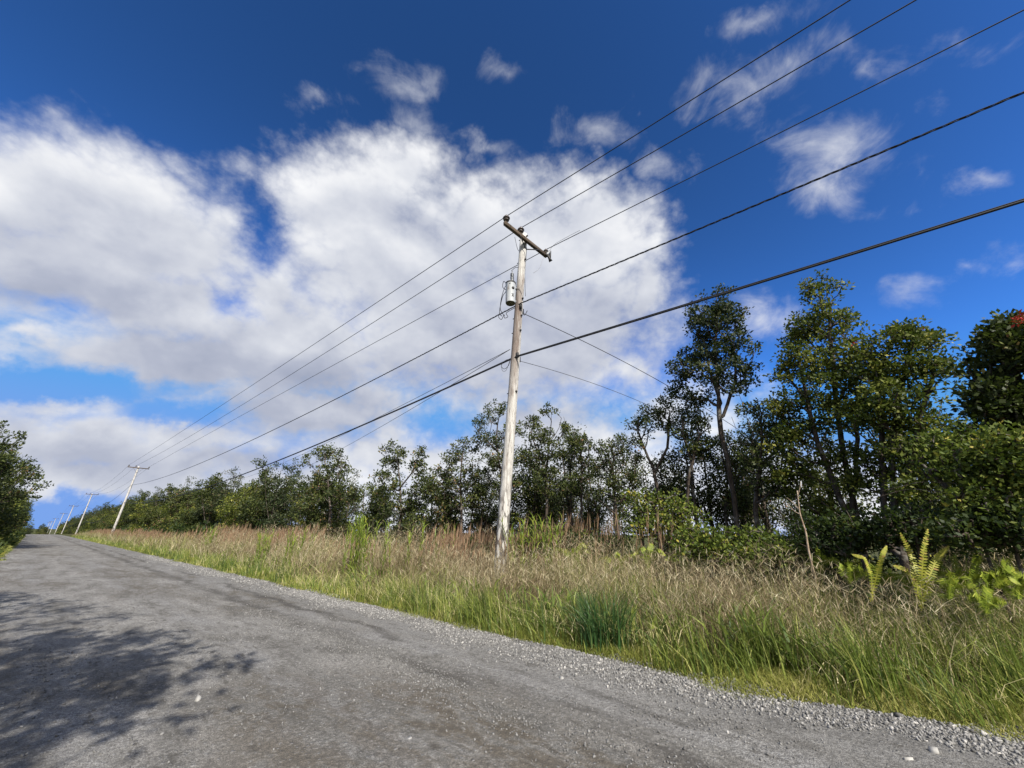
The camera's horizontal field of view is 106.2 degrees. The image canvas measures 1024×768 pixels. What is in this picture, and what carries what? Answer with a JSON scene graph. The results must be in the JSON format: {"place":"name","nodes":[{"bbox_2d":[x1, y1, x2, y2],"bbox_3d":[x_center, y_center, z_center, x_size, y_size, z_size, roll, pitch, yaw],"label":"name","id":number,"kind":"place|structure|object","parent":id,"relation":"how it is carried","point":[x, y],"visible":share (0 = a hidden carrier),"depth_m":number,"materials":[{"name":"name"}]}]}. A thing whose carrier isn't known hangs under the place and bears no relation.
{"place":"outdoors","nodes":[
{"label":"outdoors","id":0,"kind":"place"},
{"bbox_2d":[0,534,1023,767],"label":"road","id":1,"kind":"structure","parent":0,"point":[51,573],"depth_m":3.67,"materials":[{"name":"asphalt"}]},
{"bbox_2d":[0,555,1023,767],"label":"gravel","id":2,"kind":"structure","parent":1,"relation":"on","point":[1006,747],"depth_m":4.09,"materials":[{"name":"gravel"}]},
{"bbox_2d":[0,0,1023,535],"label":"sky","id":3,"kind":"structure","parent":0,"point":[195,195],"materials":[{"name":"blue"}]},
{"bbox_2d":[0,529,1023,747],"bbox_3d":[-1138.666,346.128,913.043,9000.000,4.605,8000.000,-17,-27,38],"label":"ground","id":4,"kind":"structure","parent":0,"point":[830,701],"depth_m":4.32,"materials":[{"name":"green plant"}]},
{"bbox_2d":[0,420,32,489],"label":"tree","id":5,"kind":"object","parent":4,"relation":"on","point":[5,466],"visible":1,"depth_m":28.31,"materials":[{"name":"green plant"}]},
{"bbox_2d":[0,446,41,527],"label":"tree","id":6,"kind":"object","parent":4,"relation":"on","point":[8,489],"visible":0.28,"depth_m":34.71,"materials":[{"name":"green plant"}]},
{"bbox_2d":[0,452,53,537],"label":"tree","id":7,"kind":"object","parent":4,"relation":"on","point":[5,519],"visible":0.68,"depth_m":31.74,"materials":[{"name":"green plant"}]},
{"bbox_2d":[128,497,163,532],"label":"tree","id":8,"kind":"object","parent":4,"relation":"on","point":[139,507],"visible":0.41,"depth_m":58.86,"materials":[{"name":"green plant"}]},
{"bbox_2d":[139,483,177,533],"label":"tree","id":9,"kind":"object","parent":4,"relation":"on","point":[155,511],"visible":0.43,"depth_m":54.21,"materials":[{"name":"green plant"}]},
{"bbox_2d":[151,486,207,532],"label":"tree","id":10,"kind":"object","parent":4,"relation":"on","point":[184,497],"visible":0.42,"depth_m":48.68,"materials":[{"name":"green plant"}]},
{"bbox_2d":[175,479,218,525],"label":"tree","id":11,"kind":"object","parent":4,"relation":"on","point":[187,515],"visible":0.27,"depth_m":44.14,"materials":[{"name":"green plant"}]},
{"bbox_2d":[182,472,236,535],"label":"tree","id":12,"kind":"object","parent":4,"relation":"on","point":[201,495],"visible":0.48,"depth_m":39.85,"materials":[{"name":"green plant"}]},
{"bbox_2d":[203,466,243,516],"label":"tree","id":13,"kind":"object","parent":4,"relation":"on","point":[219,492],"visible":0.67,"depth_m":39.37,"materials":[{"name":"green plant"}]},
{"bbox_2d":[212,479,289,535],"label":"tree","id":14,"kind":"object","parent":4,"relation":"on","point":[231,511],"visible":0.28,"depth_m":32.21,"materials":[{"name":"green plant"}]},
{"bbox_2d":[235,455,289,537],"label":"tree","id":15,"kind":"object","parent":4,"relation":"on","point":[250,509],"visible":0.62,"depth_m":30.32,"materials":[{"name":"green plant"}]},
{"bbox_2d":[253,527,278,565],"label":"cane plant","id":16,"kind":"object","parent":4,"relation":"on","point":[265,545],"visible":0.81,"depth_m":16.41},
{"bbox_2d":[252,461,303,541],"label":"tree","id":17,"kind":"object","parent":4,"relation":"on","point":[276,511],"visible":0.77,"depth_m":29.34,"materials":[{"name":"green plant"}]},
{"bbox_2d":[270,470,306,529],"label":"tree","id":18,"kind":"object","parent":4,"relation":"on","point":[295,484],"visible":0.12,"depth_m":37.17,"materials":[{"name":"green plant"}]},
{"bbox_2d":[283,526,317,564],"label":"cane plant","id":19,"kind":"object","parent":4,"relation":"on","point":[294,541],"visible":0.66,"depth_m":14.51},
{"bbox_2d":[285,464,335,537],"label":"tree","id":20,"kind":"object","parent":4,"relation":"on","point":[305,512],"visible":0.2,"depth_m":27.46,"materials":[{"name":"green plant"}]},
{"bbox_2d":[292,442,363,538],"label":"tree","id":21,"kind":"object","parent":4,"relation":"on","point":[328,452],"visible":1,"depth_m":26.21,"materials":[{"name":"green plant"}]},
{"bbox_2d":[295,493,360,543],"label":"tree","id":22,"kind":"object","parent":4,"relation":"on","point":[334,526],"visible":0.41,"depth_m":25.31,"materials":[{"name":"green plant"}]},
{"bbox_2d":[299,479,360,535],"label":"tree","id":23,"kind":"object","parent":4,"relation":"on","point":[333,520],"visible":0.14,"depth_m":27.26,"materials":[{"name":"green plant"}]},
{"bbox_2d":[331,469,365,521],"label":"tree","id":24,"kind":"object","parent":4,"relation":"on","point":[351,507],"visible":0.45,"depth_m":29.14,"materials":[{"name":"green plant"}]},
{"bbox_2d":[341,512,381,582],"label":"cane plant","id":25,"kind":"object","parent":4,"relation":"on","point":[356,544],"visible":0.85,"depth_m":12.04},
{"bbox_2d":[348,483,392,539],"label":"tree","id":26,"kind":"object","parent":4,"relation":"on","point":[369,492],"visible":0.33,"depth_m":24.86,"materials":[{"name":"green plant"}]},
{"bbox_2d":[357,492,394,539],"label":"tree","id":27,"kind":"object","parent":4,"relation":"on","point":[375,512],"visible":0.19,"depth_m":24.81,"materials":[{"name":"green plant"}]},
{"bbox_2d":[87,505,676,587],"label":"plume grass","id":28,"kind":"structure","parent":4,"relation":"on","point":[480,535],"depth_m":11.27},
{"bbox_2d":[361,505,424,547],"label":"tree","id":29,"kind":"object","parent":4,"relation":"on","point":[395,528],"visible":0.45,"depth_m":21.06,"materials":[{"name":"green plant"}]},
{"bbox_2d":[378,519,425,577],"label":"cane plant","id":30,"kind":"object","parent":4,"relation":"on","point":[409,538],"visible":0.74,"depth_m":11.35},
{"bbox_2d":[367,438,437,535],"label":"tree","id":31,"kind":"object","parent":4,"relation":"on","point":[410,502],"visible":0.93,"depth_m":21.15,"materials":[{"name":"green plant"}]},
{"bbox_2d":[397,472,464,546],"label":"tree","id":32,"kind":"object","parent":4,"relation":"on","point":[413,515],"visible":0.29,"depth_m":20.15,"materials":[{"name":"green plant"}]},
{"bbox_2d":[413,469,484,547],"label":"tree","id":33,"kind":"object","parent":4,"relation":"on","point":[451,520],"visible":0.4,"depth_m":18.70,"materials":[{"name":"green plant"}]},
{"bbox_2d":[421,436,491,546],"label":"tree","id":34,"kind":"object","parent":4,"relation":"on","point":[436,499],"visible":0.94,"depth_m":18.37,"materials":[{"name":"green plant"}]},
{"bbox_2d":[463,477,496,549],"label":"tree","id":35,"kind":"object","parent":4,"relation":"on","point":[478,513],"visible":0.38,"depth_m":18.80,"materials":[{"name":"green plant"}]},
{"bbox_2d":[466,468,498,531],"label":"tree","id":36,"kind":"object","parent":4,"relation":"on","point":[483,522],"visible":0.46,"depth_m":19.02,"materials":[{"name":"green plant"}]},
{"bbox_2d":[468,398,534,501],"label":"tree","id":37,"kind":"object","parent":4,"relation":"on","point":[497,459],"visible":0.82,"depth_m":17.70,"materials":[{"name":"green plant"}]},
{"bbox_2d":[485,454,531,528],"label":"tree","id":38,"kind":"object","parent":4,"relation":"on","point":[516,505],"visible":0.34,"depth_m":17.68,"materials":[{"name":"green plant"}]},
{"bbox_2d":[0,520,1022,635],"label":"undergrowth","id":39,"kind":"object","parent":4,"relation":"on","point":[22,535],"visible":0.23,"depth_m":10.56,"materials":[{"name":"green plant"}]},
{"bbox_2d":[495,511,540,583],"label":"cane plant","id":40,"kind":"object","parent":4,"relation":"on","point":[522,534],"visible":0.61,"depth_m":9.97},
{"bbox_2d":[510,468,547,530],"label":"tree","id":41,"kind":"object","parent":4,"relation":"on","point":[521,512],"visible":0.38,"depth_m":17.48,"materials":[{"name":"green plant"}]},
{"bbox_2d":[514,435,554,515],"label":"tree","id":42,"kind":"object","parent":4,"relation":"on","point":[539,468],"visible":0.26,"depth_m":18.56,"materials":[{"name":"green plant"}]},
{"bbox_2d":[514,516,556,569],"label":"shrub","id":43,"kind":"object","parent":4,"relation":"on","point":[537,527],"visible":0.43,"depth_m":10.67,"materials":[{"name":"green plant"}]},
{"bbox_2d":[493,215,579,582],"bbox_3d":[0.660,0.124,11.154,2.666,11.323,1.742,8,-22,-18],"label":"utility pole","id":44,"kind":"object","parent":4,"relation":"on","point":[514,291],"visible":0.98,"depth_m":11.24,"materials":[{"name":"grey wood"}]},
{"bbox_2d":[52,0,850,519],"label":"power line","id":45,"kind":"object","parent":44,"relation":"attached to","point":[578,170],"visible":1,"depth_m":9.82,"materials":[{"name":"black metal"}]},
{"bbox_2d":[55,0,915,518],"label":"power line","id":46,"kind":"object","parent":44,"relation":"attached to","point":[613,174],"visible":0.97,"depth_m":9.72,"materials":[{"name":"black metal"}]},
{"bbox_2d":[58,198,1023,526],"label":"telephone cable","id":47,"kind":"object","parent":44,"relation":"attached to","point":[1010,204],"visible":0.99,"depth_m":7.79,"materials":[{"name":"black metal"}]},
{"bbox_2d":[58,91,1023,522],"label":"secondary cable","id":48,"kind":"object","parent":44,"relation":"attached to","point":[694,231],"visible":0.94,"depth_m":8.29,"materials":[{"name":"black metal"}]},
{"bbox_2d":[76,9,1023,507],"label":"power line","id":49,"kind":"object","parent":44,"relation":"attached to","point":[706,169],"visible":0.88,"depth_m":9.58,"materials":[{"name":"black metal"}]},
{"bbox_2d":[511,460,561,548],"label":"tree","id":50,"kind":"object","parent":4,"relation":"on","point":[540,500],"visible":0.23,"depth_m":17.81,"materials":[{"name":"green plant"}]},
{"bbox_2d":[515,402,573,563],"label":"tree","id":51,"kind":"object","parent":4,"relation":"on","point":[539,456],"visible":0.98,"depth_m":16.27,"materials":[{"name":"green plant"}]},
{"bbox_2d":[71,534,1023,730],"bbox_3d":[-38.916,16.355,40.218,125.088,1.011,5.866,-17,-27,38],"label":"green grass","id":52,"kind":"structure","parent":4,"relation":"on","point":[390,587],"depth_m":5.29,"materials":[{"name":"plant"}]},
{"bbox_2d":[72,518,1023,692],"bbox_3d":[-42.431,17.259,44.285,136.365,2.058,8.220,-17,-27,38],"label":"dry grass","id":53,"kind":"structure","parent":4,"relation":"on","point":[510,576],"depth_m":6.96,"materials":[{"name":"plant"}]},
{"bbox_2d":[803,545,839,573],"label":"fern","id":54,"kind":"object","parent":53,"relation":"on","point":[824,558],"visible":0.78,"depth_m":6.53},
{"bbox_2d":[833,559,874,584],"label":"fern","id":55,"kind":"object","parent":53,"relation":"on","point":[850,565],"visible":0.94,"depth_m":5.77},
{"bbox_2d":[852,546,886,601],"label":"fern","id":56,"kind":"object","parent":53,"relation":"on","point":[881,556],"visible":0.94,"depth_m":5.06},
{"bbox_2d":[858,563,903,585],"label":"fern","id":57,"kind":"object","parent":53,"relation":"on","point":[872,567],"visible":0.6,"depth_m":5.43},
{"bbox_2d":[893,529,949,609],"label":"fern","id":58,"kind":"object","parent":53,"relation":"on","point":[935,560],"visible":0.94,"depth_m":4.76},
{"bbox_2d":[912,558,952,583],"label":"fern","id":59,"kind":"object","parent":53,"relation":"on","point":[940,574],"visible":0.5,"depth_m":5.14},
{"bbox_2d":[925,569,975,599],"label":"fern","id":60,"kind":"object","parent":53,"relation":"on","point":[949,591],"visible":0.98,"depth_m":4.43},
{"bbox_2d":[958,554,994,586],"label":"fern","id":61,"kind":"object","parent":53,"relation":"on","point":[975,561],"visible":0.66,"depth_m":4.68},
{"bbox_2d":[967,583,1006,613],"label":"fern","id":62,"kind":"object","parent":53,"relation":"on","point":[994,602],"visible":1,"depth_m":4.06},
{"bbox_2d":[973,569,1008,595],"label":"fern","id":63,"kind":"object","parent":53,"relation":"on","point":[988,577],"visible":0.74,"depth_m":4.39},
{"bbox_2d":[992,558,1023,585],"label":"fern","id":64,"kind":"object","parent":53,"relation":"on","point":[1009,571],"visible":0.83,"depth_m":4.37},
{"bbox_2d":[995,572,1023,599],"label":"fern","id":65,"kind":"object","parent":53,"relation":"on","point":[1019,582],"visible":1,"depth_m":4.22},
{"bbox_2d":[76,530,1023,699],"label":"mixed grass","id":66,"kind":"structure","parent":4,"relation":"on","point":[955,632],"depth_m":5.19,"materials":[{"name":"plant"}]},
{"bbox_2d":[538,511,566,583],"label":"cane plant","id":67,"kind":"object","parent":4,"relation":"on","point":[557,533],"visible":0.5,"depth_m":9.73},
{"bbox_2d":[531,489,577,546],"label":"tree","id":68,"kind":"object","parent":4,"relation":"on","point":[556,518],"visible":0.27,"depth_m":17.63,"materials":[{"name":"green plant"}]},
{"bbox_2d":[548,419,587,537],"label":"tree","id":69,"kind":"object","parent":4,"relation":"on","point":[568,502],"visible":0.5,"depth_m":16.39,"materials":[{"name":"green plant"}]},
{"bbox_2d":[559,428,601,538],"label":"tree","id":70,"kind":"object","parent":4,"relation":"on","point":[578,444],"visible":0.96,"depth_m":15.50,"materials":[{"name":"green plant"}]},
{"bbox_2d":[567,460,616,539],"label":"tree","id":71,"kind":"object","parent":4,"relation":"on","point":[588,506],"visible":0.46,"depth_m":16.21,"materials":[{"name":"green plant"}]},
{"bbox_2d":[558,524,626,562],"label":"shrub","id":72,"kind":"object","parent":4,"relation":"on","point":[571,531],"visible":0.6,"depth_m":10.15,"materials":[{"name":"green plant"}]},
{"bbox_2d":[539,580,662,652],"bbox_3d":[1.456,3.267,5.532,1.820,0.852,1.453,-17,-27,38],"label":"grass tuft","id":73,"kind":"object","parent":4,"relation":"on","point":[591,635],"visible":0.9,"depth_m":5.38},
{"bbox_2d":[578,500,631,563],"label":"tree","id":74,"kind":"object","parent":4,"relation":"on","point":[595,529],"visible":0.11,"depth_m":14.23,"materials":[{"name":"green plant"}]},
{"bbox_2d":[595,440,639,534],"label":"tree","id":75,"kind":"object","parent":4,"relation":"on","point":[615,527],"visible":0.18,"depth_m":20.31,"materials":[{"name":"green plant"}]},
{"bbox_2d":[589,432,649,555],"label":"tree","id":76,"kind":"object","parent":4,"relation":"on","point":[615,485],"visible":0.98,"depth_m":13.88,"materials":[{"name":"green plant"}]},
{"bbox_2d":[609,456,656,546],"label":"tree","id":77,"kind":"object","parent":4,"relation":"on","point":[626,520],"visible":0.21,"depth_m":16.64,"materials":[{"name":"green plant"}]},
{"bbox_2d":[633,543,664,568],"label":"fern","id":78,"kind":"object","parent":4,"relation":"on","point":[643,550],"visible":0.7,"depth_m":8.35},
{"bbox_2d":[621,394,687,552],"bbox_3d":[5.076,3.360,13.057,2.485,6.105,1.480,-17,-27,38],"label":"tree","id":79,"kind":"object","parent":4,"relation":"on","point":[645,419],"visible":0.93,"depth_m":13.61,"materials":[{"name":"green plant"}]},
{"bbox_2d":[615,484,713,560],"bbox_3d":[3.780,3.810,9.537,2.456,2.720,1.805,-17,-27,38],"label":"shrub","id":80,"kind":"object","parent":4,"relation":"on","point":[665,517],"visible":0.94,"depth_m":9.63,"materials":[{"name":"green plant"}]},
{"bbox_2d":[637,483,694,574],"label":"tree","id":81,"kind":"object","parent":4,"relation":"on","point":[668,544],"visible":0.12,"depth_m":13.31,"materials":[{"name":"green plant"}]},
{"bbox_2d":[646,447,702,555],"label":"tree","id":82,"kind":"object","parent":4,"relation":"on","point":[671,479],"visible":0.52,"depth_m":13.40,"materials":[{"name":"green plant"}]},
{"bbox_2d":[632,598,727,653],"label":"grass tuft","id":83,"kind":"object","parent":4,"relation":"on","point":[673,629],"visible":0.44,"depth_m":5.19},
{"bbox_2d":[658,402,721,556],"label":"tree","id":84,"kind":"object","parent":4,"relation":"on","point":[692,483],"visible":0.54,"depth_m":12.77,"materials":[{"name":"green plant"}]},
{"bbox_2d":[667,402,730,572],"bbox_3d":[5.943,3.216,11.912,1.838,5.587,1.325,-17,-27,38],"label":"tree","id":85,"kind":"object","parent":4,"relation":"on","point":[697,419],"visible":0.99,"depth_m":12.34,"materials":[{"name":"green plant"}]},
{"bbox_2d":[668,519,754,584],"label":"shrub","id":86,"kind":"object","parent":4,"relation":"on","point":[716,540],"visible":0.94,"depth_m":7.59,"materials":[{"name":"green plant"}]},
{"bbox_2d":[677,433,746,531],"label":"tree","id":87,"kind":"object","parent":4,"relation":"on","point":[712,511],"visible":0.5,"depth_m":12.78,"materials":[{"name":"green plant"}]},
{"bbox_2d":[662,283,764,571],"bbox_3d":[6.426,1.022,11.919,3.228,9.712,2.214,-17,-27,38],"label":"tree","id":88,"kind":"object","parent":4,"relation":"on","point":[718,309],"visible":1,"depth_m":12.37,"materials":[{"name":"green plant"}]},
{"bbox_2d":[692,429,755,539],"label":"tree","id":89,"kind":"object","parent":4,"relation":"on","point":[726,502],"visible":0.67,"depth_m":12.34,"materials":[{"name":"green plant"}]},
{"bbox_2d":[718,395,781,573],"bbox_3d":[7.885,3.199,12.474,1.823,6.058,2.272,-13,-24,33],"label":"tree","id":90,"kind":"object","parent":4,"relation":"on","point":[764,502],"visible":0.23,"depth_m":12.44,"materials":[{"name":"green plant"}]},
{"bbox_2d":[715,478,802,568],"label":"tree","id":91,"kind":"object","parent":4,"relation":"on","point":[754,526],"visible":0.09,"depth_m":11.87,"materials":[{"name":"green plant"}]},
{"bbox_2d":[699,591,822,679],"bbox_3d":[2.842,2.924,4.602,1.123,0.831,1.625,8,-22,-18],"label":"grass tuft","id":92,"kind":"object","parent":4,"relation":"on","point":[758,639],"visible":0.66,"depth_m":4.48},
{"bbox_2d":[729,522,806,599],"bbox_3d":[4.819,3.510,7.248,1.290,1.728,1.212,11,-24,-26],"label":"shrub","id":93,"kind":"object","parent":4,"relation":"on","point":[761,545],"visible":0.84,"depth_m":7.22,"materials":[{"name":"green plant"}]},
{"bbox_2d":[731,397,807,586],"bbox_3d":[6.978,2.845,10.230,1.964,5.102,1.908,-1,-21,4],"label":"tree","id":94,"kind":"object","parent":4,"relation":"on","point":[761,464],"visible":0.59,"depth_m":10.50,"materials":[{"name":"green plant"}]},
{"bbox_2d":[766,484,809,563],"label":"tree","id":95,"kind":"object","parent":4,"relation":"on","point":[780,510],"visible":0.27,"depth_m":13.89,"materials":[{"name":"green plant"}]},
{"bbox_2d":[787,482,825,621],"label":"dead sapling","id":96,"kind":"object","parent":4,"relation":"on","point":[809,554],"visible":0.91,"depth_m":6.52,"materials":[{"name":"brown wood"}]},
{"bbox_2d":[759,502,861,590],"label":"tree","id":97,"kind":"object","parent":4,"relation":"on","point":[806,559],"visible":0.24,"depth_m":9.68,"materials":[{"name":"green plant"}]},
{"bbox_2d":[774,425,857,568],"bbox_3d":[9.398,3.368,11.489,2.418,5.078,2.070,-7,-22,18],"label":"tree","id":98,"kind":"object","parent":4,"relation":"on","point":[811,467],"visible":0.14,"depth_m":11.74,"materials":[{"name":"green plant"}]},
{"bbox_2d":[756,268,883,607],"bbox_3d":[7.849,1.019,9.706,3.141,8.192,2.197,-17,-27,38],"label":"tree","id":99,"kind":"object","parent":4,"relation":"on","point":[813,322],"visible":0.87,"depth_m":9.78,"materials":[{"name":"green plant"}]},
{"bbox_2d":[782,504,884,611],"bbox_3d":[5.829,3.176,6.799,1.642,2.029,1.545,-17,-27,38],"label":"shrub","id":100,"kind":"object","parent":4,"relation":"on","point":[850,542],"visible":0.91,"depth_m":6.83,"materials":[{"name":"green plant"}]},
{"bbox_2d":[803,473,872,596],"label":"tree","id":101,"kind":"object","parent":4,"relation":"on","point":[856,559],"visible":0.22,"depth_m":9.66,"materials":[{"name":"green plant"}]},
{"bbox_2d":[776,605,974,716],"bbox_3d":[3.561,2.747,3.984,1.543,0.743,1.424,-17,-27,38],"label":"grass tuft","id":102,"kind":"object","parent":4,"relation":"on","point":[894,677],"visible":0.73,"depth_m":3.92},
{"bbox_2d":[833,315,966,606],"bbox_3d":[8.368,1.418,7.939,2.648,6.185,2.201,-17,-27,38],"label":"tree","id":103,"kind":"object","parent":4,"relation":"on","point":[883,381],"visible":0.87,"depth_m":8.25,"materials":[{"name":"green plant"}]},
{"bbox_2d":[850,495,986,640],"bbox_3d":[6.590,2.879,6.124,1.637,2.137,1.281,-17,-27,38],"label":"shrub","id":104,"kind":"object","parent":4,"relation":"on","point":[888,528],"visible":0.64,"depth_m":6.28,"materials":[{"name":"green plant"}]},
{"bbox_2d":[868,498,999,577],"bbox_3d":[10.188,3.885,9.416,2.934,2.624,2.347,0,-22,5],"label":"shrub","id":105,"kind":"object","parent":4,"relation":"on","point":[916,558],"visible":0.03,"depth_m":9.08,"materials":[{"name":"green plant"}]},
{"bbox_2d":[863,415,1023,643],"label":"tree","id":106,"kind":"object","parent":4,"relation":"on","point":[954,457],"visible":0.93,"depth_m":4.97,"materials":[{"name":"green plant"}]},
{"bbox_2d":[909,492,1023,574],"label":"shrub","id":107,"kind":"object","parent":4,"relation":"on","point":[968,530],"visible":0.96,"depth_m":4.70,"materials":[{"name":"green plant"}]},
{"bbox_2d":[919,485,1023,594],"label":"tree","id":108,"kind":"object","parent":4,"relation":"on","point":[983,561],"visible":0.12,"depth_m":7.58,"materials":[{"name":"green plant"}]},
{"bbox_2d":[934,308,1023,558],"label":"tree","id":109,"kind":"object","parent":4,"relation":"on","point":[994,391],"visible":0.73,"depth_m":5.87,"materials":[{"name":"green plant"}]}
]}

